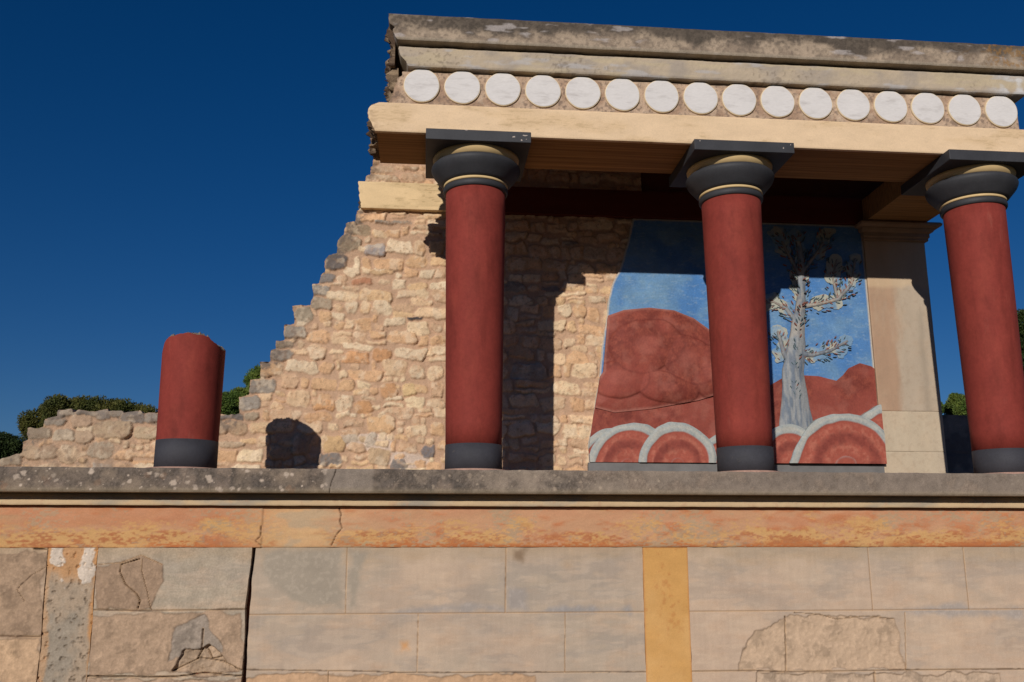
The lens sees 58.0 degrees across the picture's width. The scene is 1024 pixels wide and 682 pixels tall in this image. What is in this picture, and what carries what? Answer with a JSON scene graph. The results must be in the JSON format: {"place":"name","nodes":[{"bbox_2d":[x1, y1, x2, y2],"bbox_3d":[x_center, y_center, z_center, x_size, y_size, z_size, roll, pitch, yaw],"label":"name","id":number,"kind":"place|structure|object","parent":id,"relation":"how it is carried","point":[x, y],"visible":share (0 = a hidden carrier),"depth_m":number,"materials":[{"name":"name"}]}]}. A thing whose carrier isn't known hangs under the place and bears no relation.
{"place":"outdoors","nodes":[
{"label":"outdoors","id":0,"kind":"place"},
{"bbox_2d":[0,431,25,458],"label":"pine tree","id":1,"kind":"object","parent":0,"point":[10,445],"visible":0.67,"depth_m":27.41,"materials":[{"name":"green plant"}]},
{"bbox_2d":[16,392,157,440],"bbox_3d":[-13.822,5.021,29.766,4.690,6.666,2.408,1,-13,-5],"label":"pine tree","id":2,"kind":"object","parent":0,"point":[50,407],"visible":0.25,"depth_m":29.89,"materials":[{"name":"green plant"}]},
{"bbox_2d":[221,364,260,414],"bbox_3d":[-7.263,3.953,25.351,2.635,6.805,2.355,1,-13,-5],"label":"pine tree","id":3,"kind":"object","parent":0,"point":[230,403],"visible":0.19,"depth_m":25.06,"materials":[{"name":"green plant"}]},
{"bbox_2d":[0,466,1023,681],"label":"bastion wall","id":4,"kind":"structure","parent":0,"point":[122,574],"depth_m":8.73,"materials":[{"name":"stone"}]},
{"bbox_2d":[146,332,225,467],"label":"broken column","id":5,"kind":"structure","parent":4,"relation":"on","point":[190,397],"depth_m":8.88,"materials":[{"name":"red paint"}]},
{"bbox_2d":[0,159,862,470],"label":"rubble wall","id":6,"kind":"structure","parent":4,"relation":"on","point":[352,373],"depth_m":11.40,"materials":[{"name":"stone"}]},
{"bbox_2d":[426,128,530,469],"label":"column","id":7,"kind":"structure","parent":4,"relation":"on","point":[476,175],"depth_m":9.41,"materials":[{"name":"red paint"}]},
{"bbox_2d":[669,139,794,471],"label":"column","id":8,"kind":"structure","parent":4,"relation":"on","point":[727,184],"depth_m":9.67,"materials":[{"name":"red paint"}]},
{"bbox_2d":[366,13,1023,221],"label":"entablature","id":9,"kind":"structure","parent":8,"relation":"on","point":[873,124],"depth_m":9.93,"materials":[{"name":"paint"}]},
{"bbox_2d":[587,219,886,472],"bbox_3d":[2.764,0.159,11.880,3.736,3.450,0.635,1,-13,-5],"label":"painted relief","id":10,"kind":"object","parent":4,"relation":"on","point":[654,406],"visible":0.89,"depth_m":11.65,"materials":[{"name":"paint"}]},
{"bbox_2d":[854,220,947,472],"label":"pale pillar","id":11,"kind":"structure","parent":4,"relation":"on","point":[905,365],"depth_m":11.91,"materials":[{"name":"stone"}]},
{"bbox_2d":[942,415,973,472],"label":"wall","id":12,"kind":"structure","parent":4,"relation":"on","point":[958,444],"depth_m":11.84,"materials":[{"name":"concrete"}]},
{"bbox_2d":[900,149,1023,473],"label":"column","id":13,"kind":"structure","parent":4,"relation":"on","point":[967,194],"depth_m":9.94,"materials":[{"name":"red paint"}]},
{"bbox_2d":[0,0,1023,439],"label":"sky","id":14,"kind":"structure","parent":0,"point":[168,168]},
{"bbox_2d":[941,392,966,414],"bbox_3d":[15.329,5.068,30.501,2.210,6.844,2.724,1,-13,-5],"label":"pine tree","id":15,"kind":"object","parent":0,"point":[955,404],"visible":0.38,"depth_m":30.95,"materials":[{"name":"green plant"}]},
{"bbox_2d":[1017,308,1023,370],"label":"pine tree","id":16,"kind":"object","parent":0,"point":[1020,314],"visible":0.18,"depth_m":26.70,"materials":[{"name":"green plant"}]}
]}

